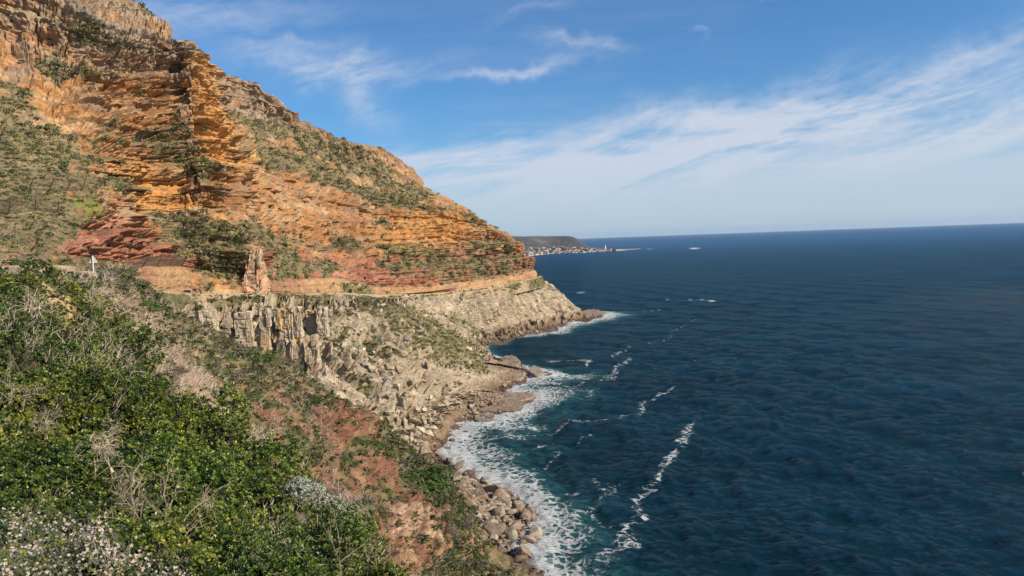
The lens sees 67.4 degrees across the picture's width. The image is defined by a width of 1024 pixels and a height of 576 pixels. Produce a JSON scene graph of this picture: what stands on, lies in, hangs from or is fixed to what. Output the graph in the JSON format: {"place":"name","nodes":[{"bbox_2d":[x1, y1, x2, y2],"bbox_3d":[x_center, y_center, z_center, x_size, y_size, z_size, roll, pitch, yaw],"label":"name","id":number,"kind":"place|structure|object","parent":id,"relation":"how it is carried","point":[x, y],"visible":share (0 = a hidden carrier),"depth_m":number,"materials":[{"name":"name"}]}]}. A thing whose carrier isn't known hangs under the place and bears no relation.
{"place":"outdoors","nodes":[
{"label":"outdoors","id":0,"kind":"place"},
{"bbox_2d":[0,280,355,575],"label":"thicket floor","id":1,"kind":"structure","parent":0,"point":[59,297],"depth_m":17.32,"materials":[{"name":"plant"}]},
{"bbox_2d":[0,254,80,339],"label":"shrub","id":2,"kind":"object","parent":1,"relation":"on","point":[7,288],"visible":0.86,"depth_m":22.46,"materials":[{"name":"green plant"}]},
{"bbox_2d":[9,286,57,323],"bbox_3d":[-12.014,0.438,19.254,1.081,1.058,0.986,-3,4,-8],"label":"dead branch","id":3,"kind":"object","parent":2,"relation":"on","point":[31,308],"visible":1,"depth_m":19.32,"materials":[{"name":"wood"}]},
{"bbox_2d":[0,333,105,443],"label":"shrub","id":4,"kind":"object","parent":1,"relation":"on","point":[53,372],"visible":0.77,"depth_m":17.27,"materials":[{"name":"green plant"}]},
{"bbox_2d":[0,362,50,408],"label":"dead branch","id":5,"kind":"object","parent":4,"relation":"attached to","point":[10,394],"visible":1,"depth_m":16.13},
{"bbox_2d":[0,404,132,575],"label":"shrub","id":6,"kind":"object","parent":1,"relation":"on","point":[42,475],"visible":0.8,"depth_m":13.38,"materials":[{"name":"green plant"}]},
{"bbox_2d":[28,406,62,440],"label":"dead branch","id":7,"kind":"object","parent":6,"relation":"on","point":[41,430],"visible":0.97,"depth_m":15.39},
{"bbox_2d":[87,433,123,472],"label":"dead branch","id":8,"kind":"object","parent":6,"relation":"on","point":[103,449],"visible":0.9,"depth_m":14.23,"materials":[{"name":"wood"}]},
{"bbox_2d":[90,413,124,449],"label":"dead branch","id":9,"kind":"object","parent":6,"relation":"on","point":[108,431],"visible":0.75,"depth_m":16.89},
{"bbox_2d":[92,431,152,500],"bbox_3d":[-7.201,3.321,14.168,1.518,1.342,0.854,0,4,36],"label":"dead branch","id":10,"kind":"object","parent":6,"relation":"attached to","point":[114,478],"visible":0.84,"depth_m":14.11,"materials":[{"name":"wood"}]},
{"bbox_2d":[80,286,113,320],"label":"dead branch","id":11,"kind":"object","parent":1,"relation":"on","point":[91,300],"visible":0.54,"depth_m":26.62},
{"bbox_2d":[0,502,201,575],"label":"flowering shrub","id":12,"kind":"object","parent":1,"relation":"on","point":[39,548],"visible":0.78,"depth_m":10.48,"materials":[{"name":"white plant"}]},
{"bbox_2d":[19,491,56,531],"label":"dead branch","id":13,"kind":"object","parent":12,"relation":"on","point":[33,510],"visible":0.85,"depth_m":11.59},
{"bbox_2d":[44,283,158,375],"bbox_3d":[-12.728,2.011,23.228,3.707,4.142,12.796,-4,4,-24],"label":"shrub","id":14,"kind":"object","parent":1,"relation":"on","point":[118,319],"visible":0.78,"depth_m":24.31,"materials":[{"name":"green plant"}]},
{"bbox_2d":[86,329,195,438],"bbox_3d":[-11.149,3.634,23.183,2.974,4.154,16.291,-4,4,-29],"label":"shrub","id":15,"kind":"object","parent":1,"relation":"on","point":[140,387],"visible":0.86,"depth_m":20.12,"materials":[{"name":"green plant"}]},
{"bbox_2d":[72,446,227,575],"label":"shrub","id":16,"kind":"object","parent":1,"relation":"on","point":[164,529],"visible":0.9,"depth_m":11.91,"materials":[{"name":"green plant"}]},
{"bbox_2d":[112,478,155,529],"bbox_3d":[-6.460,3.720,13.164,0.868,1.152,1.396,-3,4,-21],"label":"dead branch","id":17,"kind":"object","parent":16,"relation":"attached to","point":[134,501],"visible":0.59,"depth_m":13.13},
{"bbox_2d":[122,381,254,490],"bbox_3d":[-9.348,4.994,22.126,3.328,5.021,18.108,-4,4,-27],"label":"shrub","id":18,"kind":"object","parent":1,"relation":"on","point":[195,465],"visible":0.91,"depth_m":17.57,"materials":[{"name":"green plant"}]},
{"bbox_2d":[163,375,203,400],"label":"dead branch","id":19,"kind":"object","parent":18,"relation":"on","point":[177,385],"visible":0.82,"depth_m":22.07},
{"bbox_2d":[0,262,414,575],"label":"dry twigs","id":20,"kind":"object","parent":1,"relation":"on","point":[31,347],"visible":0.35,"depth_m":18.82,"materials":[{"name":"wood"}]},
{"bbox_2d":[205,417,318,524],"bbox_3d":[-6.716,5.312,19.268,3.116,4.297,14.386,-4,4,-28],"label":"shrub","id":21,"kind":"object","parent":1,"relation":"on","point":[233,472],"visible":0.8,"depth_m":16.37,"materials":[{"name":"green plant"}]},
{"bbox_2d":[194,484,219,522],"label":"dead branch","id":22,"kind":"object","parent":21,"relation":"on","point":[209,503],"visible":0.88,"depth_m":12.70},
{"bbox_2d":[245,415,298,443],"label":"dead branch","id":23,"kind":"object","parent":21,"relation":"attached to","point":[269,431],"visible":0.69,"depth_m":19.25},
{"bbox_2d":[202,470,351,575],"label":"shrub","id":24,"kind":"object","parent":1,"relation":"on","point":[295,537],"visible":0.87,"depth_m":12.29,"materials":[{"name":"green plant"}]},
{"bbox_2d":[288,507,316,527],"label":"dead branch","id":25,"kind":"object","parent":24,"relation":"on","point":[301,513],"visible":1,"depth_m":13.80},
{"bbox_2d":[280,469,374,539],"bbox_3d":[-3.882,4.602,16.070,1.912,1.490,0.985,-1,4,14],"label":"silver shrub","id":26,"kind":"object","parent":1,"relation":"on","point":[304,484],"visible":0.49,"depth_m":15.97,"materials":[{"name":"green plant"}]},
{"bbox_2d":[264,495,393,575],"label":"shrub","id":27,"kind":"object","parent":1,"relation":"on","point":[331,533],"visible":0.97,"depth_m":14.27,"materials":[{"name":"green plant"}]},
{"bbox_2d":[373,533,496,575],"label":"shrub","id":28,"kind":"object","parent":1,"relation":"on","point":[390,569],"visible":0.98,"depth_m":13.67,"materials":[{"name":"green plant"}]},
{"bbox_2d":[0,0,536,294],"bbox_3d":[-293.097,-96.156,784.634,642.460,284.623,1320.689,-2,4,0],"label":"mountain","id":29,"kind":"structure","parent":0,"point":[106,242],"depth_m":406.33,"materials":[{"name":"stone"}]},
{"bbox_2d":[0,198,58,213],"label":"rockfall fence","id":30,"kind":"object","parent":29,"relation":"on","point":[8,206],"visible":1,"depth_m":230.56,"materials":[{"name":"metal"}]},
{"bbox_2d":[30,178,85,190],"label":"rockfall fence","id":31,"kind":"object","parent":29,"relation":"on","point":[78,187],"visible":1,"depth_m":270.22,"materials":[{"name":"metal"}]},
{"bbox_2d":[123,255,185,267],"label":"rockfall fence","id":32,"kind":"object","parent":29,"relation":"on","point":[148,259],"visible":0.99,"depth_m":343.63,"materials":[{"name":"metal"}]},
{"bbox_2d":[241,247,267,293],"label":"rock pillar","id":33,"kind":"object","parent":29,"relation":"on","point":[256,270],"visible":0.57,"depth_m":412.20,"materials":[{"name":"stone"}]},
{"bbox_2d":[0,0,513,291],"bbox_3d":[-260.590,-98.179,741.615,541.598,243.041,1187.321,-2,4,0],"label":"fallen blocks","id":34,"kind":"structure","parent":29,"relation":"on","point":[141,140],"depth_m":387.50,"materials":[{"name":"stone"}]},
{"bbox_2d":[0,0,536,293],"bbox_3d":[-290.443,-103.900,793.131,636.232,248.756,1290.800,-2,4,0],"label":"mountain scrub","id":35,"kind":"object","parent":29,"relation":"on","point":[159,214],"visible":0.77,"depth_m":397.31,"materials":[{"name":"green plant"}]},
{"bbox_2d":[2,265,544,312],"bbox_3d":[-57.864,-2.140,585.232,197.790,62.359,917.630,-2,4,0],"label":"road bank","id":36,"kind":"structure","parent":0,"point":[175,298],"depth_m":412.12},
{"bbox_2d":[154,289,243,295],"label":"parapet wall","id":37,"kind":"structure","parent":36,"relation":"on","point":[171,292],"depth_m":379.26,"materials":[{"name":"stone"}]},
{"bbox_2d":[176,276,545,309],"bbox_3d":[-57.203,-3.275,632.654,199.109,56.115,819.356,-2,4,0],"label":"bank scrub","id":38,"kind":"object","parent":36,"relation":"on","point":[358,294],"visible":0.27,"depth_m":552.08,"materials":[{"name":"green plant"}]},
{"bbox_2d":[20,268,529,575],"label":"red slope","id":39,"kind":"structure","parent":0,"point":[378,467],"depth_m":203.60,"materials":[{"name":"soil"}]},
{"bbox_2d":[1,266,41,277],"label":"stone wall","id":40,"kind":"structure","parent":39,"relation":"on","point":[13,270],"depth_m":81.81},
{"bbox_2d":[60,270,96,276],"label":"stone wall","id":41,"kind":"structure","parent":39,"relation":"on","point":[94,274],"depth_m":93.47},
{"bbox_2d":[81,279,105,288],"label":"shrub","id":42,"kind":"object","parent":39,"relation":"on","point":[93,283],"visible":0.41,"depth_m":87.01,"materials":[{"name":"green plant"}]},
{"bbox_2d":[85,267,121,278],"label":"shrub","id":43,"kind":"object","parent":39,"relation":"on","point":[101,271],"visible":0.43,"depth_m":109.39,"materials":[{"name":"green plant"}]},
{"bbox_2d":[12,269,207,417],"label":"slope brush","id":44,"kind":"object","parent":39,"relation":"on","point":[49,282],"visible":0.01,"depth_m":84.10,"materials":[{"name":"green plant"}]},
{"bbox_2d":[116,268,139,276],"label":"shrub","id":45,"kind":"object","parent":39,"relation":"on","point":[132,273],"visible":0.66,"depth_m":116.93,"materials":[{"name":"green plant"}]},
{"bbox_2d":[139,300,164,310],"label":"shrub","id":46,"kind":"object","parent":39,"relation":"on","point":[156,305],"visible":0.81,"depth_m":126.49,"materials":[{"name":"green plant"}]},
{"bbox_2d":[161,333,177,346],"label":"shrub","id":47,"kind":"object","parent":39,"relation":"on","point":[173,340],"visible":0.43,"depth_m":118.27,"materials":[{"name":"green plant"}]},
{"bbox_2d":[162,356,190,384],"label":"leafless shrub","id":48,"kind":"object","parent":39,"relation":"on","point":[179,372],"visible":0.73,"depth_m":94.22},
{"bbox_2d":[56,259,338,485],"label":"dry brush","id":49,"kind":"object","parent":39,"relation":"on","point":[192,369],"visible":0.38,"depth_m":119.78,"materials":[{"name":"plant"}]},
{"bbox_2d":[216,334,235,345],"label":"shrub","id":50,"kind":"object","parent":39,"relation":"on","point":[224,340],"visible":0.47,"depth_m":186.11,"materials":[{"name":"green plant"}]},
{"bbox_2d":[226,369,249,381],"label":"shrub","id":51,"kind":"object","parent":39,"relation":"on","point":[230,373],"visible":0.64,"depth_m":155.95,"materials":[{"name":"green plant"}]},
{"bbox_2d":[244,390,262,401],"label":"shrub","id":52,"kind":"object","parent":39,"relation":"on","point":[253,394],"visible":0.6,"depth_m":156.50,"materials":[{"name":"green plant"}]},
{"bbox_2d":[245,378,265,389],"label":"shrub","id":53,"kind":"object","parent":39,"relation":"on","point":[255,382],"visible":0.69,"depth_m":159.06,"materials":[{"name":"green plant"}]},
{"bbox_2d":[247,363,273,376],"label":"shrub","id":54,"kind":"object","parent":39,"relation":"on","point":[256,368],"visible":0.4,"depth_m":194.58,"materials":[{"name":"green plant"}]},
{"bbox_2d":[261,349,284,361],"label":"shrub","id":55,"kind":"object","parent":39,"relation":"on","point":[276,351],"visible":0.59,"depth_m":212.76,"materials":[{"name":"green plant"}]},
{"bbox_2d":[268,357,284,367],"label":"shrub","id":56,"kind":"object","parent":39,"relation":"on","point":[277,362],"visible":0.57,"depth_m":216.09,"materials":[{"name":"green plant"}]},
{"bbox_2d":[45,267,517,575],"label":"slope scrub","id":57,"kind":"object","parent":39,"relation":"on","point":[461,508],"visible":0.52,"depth_m":204.12,"materials":[{"name":"green plant"}]},
{"bbox_2d":[51,269,523,575],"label":"red stones","id":58,"kind":"object","parent":39,"relation":"on","point":[374,459],"visible":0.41,"depth_m":208.86,"materials":[{"name":"stone"}]},
{"bbox_2d":[303,452,322,464],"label":"shrub","id":59,"kind":"object","parent":39,"relation":"on","point":[316,457],"visible":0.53,"depth_m":164.58,"materials":[{"name":"green plant"}]},
{"bbox_2d":[303,394,322,402],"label":"shrub","id":60,"kind":"object","parent":39,"relation":"on","point":[316,398],"visible":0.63,"depth_m":210.67,"materials":[{"name":"green plant"}]},
{"bbox_2d":[362,496,375,505],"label":"shrub","id":61,"kind":"object","parent":39,"relation":"on","point":[370,499],"visible":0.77,"depth_m":186.91,"materials":[{"name":"green plant"}]},
{"bbox_2d":[405,468,426,482],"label":"shrub","id":62,"kind":"object","parent":39,"relation":"on","point":[419,471],"visible":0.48,"depth_m":244.95,"materials":[{"name":"green plant"}]},
{"bbox_2d":[417,469,456,491],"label":"shrub","id":63,"kind":"object","parent":39,"relation":"on","point":[442,477],"visible":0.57,"depth_m":250.81,"materials":[{"name":"green plant"}]},
{"bbox_2d":[429,465,456,475],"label":"shrub","id":64,"kind":"object","parent":39,"relation":"on","point":[443,469],"visible":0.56,"depth_m":265.96,"materials":[{"name":"green plant"}]},
{"bbox_2d":[441,511,455,520],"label":"shrub","id":65,"kind":"object","parent":39,"relation":"on","point":[447,513],"visible":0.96,"depth_m":230.69,"materials":[{"name":"green plant"}]},
{"bbox_2d":[445,494,464,505],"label":"shrub","id":66,"kind":"object","parent":39,"relation":"on","point":[456,500],"visible":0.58,"depth_m":250.88,"materials":[{"name":"green plant"}]},
{"bbox_2d":[455,520,475,529],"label":"shrub","id":67,"kind":"object","parent":39,"relation":"on","point":[466,522],"visible":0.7,"depth_m":238.58,"materials":[{"name":"green plant"}]},
{"bbox_2d":[459,565,473,575],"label":"shrub","id":68,"kind":"object","parent":39,"relation":"on","point":[467,569],"visible":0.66,"depth_m":205.67,"materials":[{"name":"green plant"}]},
{"bbox_2d":[180,281,602,458],"bbox_3d":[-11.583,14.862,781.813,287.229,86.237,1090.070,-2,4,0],"label":"sea cliff","id":69,"kind":"structure","parent":0,"point":[547,305],"depth_m":461.91,"materials":[{"name":"stone"}]},
{"bbox_2d":[194,310,203,322],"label":"rock pillar","id":70,"kind":"object","parent":69,"relation":"on","point":[198,315],"visible":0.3,"depth_m":313.29,"materials":[{"name":"stone"}]},
{"bbox_2d":[201,309,219,330],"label":"rock pillar","id":71,"kind":"object","parent":69,"relation":"on","point":[209,316],"visible":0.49,"depth_m":333.97,"materials":[{"name":"stone"}]},
{"bbox_2d":[221,311,232,338],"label":"rock pillar","id":72,"kind":"object","parent":69,"relation":"on","point":[227,323],"visible":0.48,"depth_m":360.87,"materials":[{"name":"stone"}]},
{"bbox_2d":[233,311,256,346],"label":"rock pillar","id":73,"kind":"object","parent":69,"relation":"on","point":[243,326],"visible":0.62,"depth_m":324.52,"materials":[{"name":"stone"}]},
{"bbox_2d":[252,302,263,314],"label":"rock pillar","id":74,"kind":"object","parent":69,"relation":"on","point":[256,307],"visible":0.73,"depth_m":370.40,"materials":[{"name":"stone"}]},
{"bbox_2d":[259,307,273,353],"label":"rock pillar","id":75,"kind":"object","parent":69,"relation":"on","point":[265,320],"visible":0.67,"depth_m":345.12,"materials":[{"name":"stone"}]},
{"bbox_2d":[272,307,278,328],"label":"rock pillar","id":76,"kind":"object","parent":69,"relation":"on","point":[276,320],"visible":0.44,"depth_m":374.23,"materials":[{"name":"stone"}]},
{"bbox_2d":[276,332,286,354],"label":"rock pillar","id":77,"kind":"object","parent":69,"relation":"on","point":[280,340],"visible":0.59,"depth_m":346.88,"materials":[{"name":"stone"}]},
{"bbox_2d":[278,307,290,344],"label":"rock pillar","id":78,"kind":"object","parent":69,"relation":"on","point":[283,319],"visible":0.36,"depth_m":363.00,"materials":[{"name":"stone"}]},
{"bbox_2d":[288,305,305,370],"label":"rock pillar","id":79,"kind":"object","parent":69,"relation":"on","point":[296,345],"visible":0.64,"depth_m":345.50,"materials":[{"name":"stone"}]},
{"bbox_2d":[305,309,318,340],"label":"rock pillar","id":80,"kind":"object","parent":69,"relation":"on","point":[311,319],"visible":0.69,"depth_m":391.06,"materials":[{"name":"stone"}]},
{"bbox_2d":[306,334,321,374],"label":"rock pillar","id":81,"kind":"object","parent":69,"relation":"on","point":[313,357],"visible":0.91,"depth_m":342.82,"materials":[{"name":"stone"}]},
{"bbox_2d":[317,306,329,337],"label":"rock pillar","id":82,"kind":"object","parent":69,"relation":"on","point":[323,330],"visible":0.98,"depth_m":386.21,"materials":[{"name":"stone"}]},
{"bbox_2d":[193,290,490,426],"bbox_3d":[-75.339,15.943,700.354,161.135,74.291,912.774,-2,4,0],"label":"cliff scrub","id":83,"kind":"object","parent":69,"relation":"on","point":[242,298],"visible":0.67,"depth_m":492.18,"materials":[{"name":"green plant"}]},
{"bbox_2d":[317,287,497,454],"bbox_3d":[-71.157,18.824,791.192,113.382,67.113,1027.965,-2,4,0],"label":"scree blocks","id":84,"kind":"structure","parent":69,"relation":"on","point":[386,394],"depth_m":406.10,"materials":[{"name":"stone"}]},
{"bbox_2d":[426,358,543,575],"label":"shore","id":85,"kind":"structure","parent":0,"point":[491,363],"depth_m":440.03,"materials":[{"name":"stone"}]},
{"bbox_2d":[474,412,494,421],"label":"rock shelf","id":86,"kind":"object","parent":85,"relation":"on","point":[485,417],"visible":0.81,"depth_m":430.58,"materials":[{"name":"stone"}]},
{"bbox_2d":[483,483,501,492],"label":"boulder","id":87,"kind":"object","parent":85,"relation":"on","point":[492,488],"visible":0.56,"depth_m":298.71,"materials":[{"name":"stone"}]},
{"bbox_2d":[481,522,504,533],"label":"boulder","id":88,"kind":"object","parent":85,"relation":"on","point":[488,527],"visible":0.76,"depth_m":254.51,"materials":[{"name":"stone"}]},
{"bbox_2d":[492,504,504,516],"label":"boulder","id":89,"kind":"object","parent":85,"relation":"on","point":[499,510],"visible":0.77,"depth_m":270.21,"materials":[{"name":"stone"}]},
{"bbox_2d":[478,402,523,414],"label":"rock shelf","id":90,"kind":"object","parent":85,"relation":"on","point":[511,407],"visible":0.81,"depth_m":449.07,"materials":[{"name":"stone"}]},
{"bbox_2d":[493,488,510,497],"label":"boulder","id":91,"kind":"object","parent":85,"relation":"on","point":[500,492],"visible":0.64,"depth_m":291.72,"materials":[{"name":"stone"}]},
{"bbox_2d":[497,544,510,553],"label":"boulder","id":92,"kind":"object","parent":85,"relation":"on","point":[501,548],"visible":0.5,"depth_m":243.14,"materials":[{"name":"stone"}]},
{"bbox_2d":[503,526,517,539],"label":"boulder","id":93,"kind":"object","parent":85,"relation":"on","point":[510,533],"visible":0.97,"depth_m":253.41,"materials":[{"name":"stone"}]},
{"bbox_2d":[501,355,520,366],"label":"rock outcrop","id":94,"kind":"object","parent":85,"relation":"on","point":[512,359],"visible":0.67,"depth_m":602.17,"materials":[{"name":"stone"}]},
{"bbox_2d":[502,372,525,386],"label":"rock outcrop","id":95,"kind":"object","parent":85,"relation":"on","point":[521,376],"visible":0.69,"depth_m":540.22,"materials":[{"name":"stone"}]},
{"bbox_2d":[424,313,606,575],"bbox_3d":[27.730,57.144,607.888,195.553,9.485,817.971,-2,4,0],"label":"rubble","id":96,"kind":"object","parent":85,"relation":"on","point":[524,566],"visible":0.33,"depth_m":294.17,"materials":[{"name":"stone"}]},
{"bbox_2d":[496,392,535,404],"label":"rock shelf","id":97,"kind":"object","parent":85,"relation":"on","point":[524,398],"visible":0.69,"depth_m":475.58,"materials":[{"name":"stone"}]},
{"bbox_2d":[513,554,528,561],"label":"boulder","id":98,"kind":"object","parent":85,"relation":"on","point":[519,558],"visible":0.8,"depth_m":237.88,"materials":[{"name":"stone"}]},
{"bbox_2d":[517,544,532,557],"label":"boulder","id":99,"kind":"object","parent":85,"relation":"on","point":[522,549],"visible":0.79,"depth_m":240.31,"materials":[{"name":"stone"}]},
{"bbox_2d":[519,508,530,521],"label":"boulder","id":100,"kind":"object","parent":85,"relation":"on","point":[525,512],"visible":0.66,"depth_m":270.27,"materials":[{"name":"stone"}]},
{"bbox_2d":[523,535,537,543],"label":"boulder","id":101,"kind":"object","parent":85,"relation":"on","point":[531,539],"visible":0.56,"depth_m":250.59,"materials":[{"name":"stone"}]},
{"bbox_2d":[528,365,542,376],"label":"sea rock","id":102,"kind":"object","parent":85,"relation":"on","point":[535,371],"visible":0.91,"depth_m":563.64,"materials":[{"name":"stone"}]},
{"bbox_2d":[529,525,544,537],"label":"boulder","id":103,"kind":"object","parent":85,"relation":"on","point":[536,531],"visible":0.7,"depth_m":257.15,"materials":[{"name":"stone"}]},
{"bbox_2d":[512,236,640,255],"bbox_3d":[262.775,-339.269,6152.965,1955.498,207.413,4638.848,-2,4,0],"label":"hill","id":104,"kind":"structure","parent":0,"point":[536,242],"depth_m":6051.62,"materials":[{"name":"stone"}]},
{"bbox_2d":[525,248,615,255],"bbox_3d":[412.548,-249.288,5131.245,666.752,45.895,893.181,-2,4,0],"label":"coastal town buildings","id":105,"kind":"structure","parent":104,"relation":"on","point":[613,249],"depth_m":5273.32,"materials":[{"name":"white concrete"}]},
{"bbox_2d":[130,0,1023,238],"label":"sky","id":106,"kind":"structure","parent":0,"point":[578,119],"materials":[{"name":"blue"}]},
{"bbox_2d":[439,223,1023,575],"bbox_3d":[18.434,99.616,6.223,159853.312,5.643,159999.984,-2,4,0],"label":"sea","id":107,"kind":"structure","parent":0,"point":[842,402],"depth_m":427.54,"materials":[{"name":"liquid"}]},
{"bbox_2d":[583,309,604,316],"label":"sea rock","id":108,"kind":"object","parent":107,"relation":"in","point":[594,312],"visible":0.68,"depth_m":996.91,"materials":[{"name":"stone"}]},
{"bbox_3d":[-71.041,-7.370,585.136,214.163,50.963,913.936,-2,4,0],"label":"road","id":109,"kind":"structure","parent":0,"visible":0},
{"bbox_2d":[305,275,541,295],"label":"parapet wall","id":110,"kind":"structure","parent":109,"relation":"on","point":[416,294],"depth_m":712.56,"materials":[{"name":"stone"}]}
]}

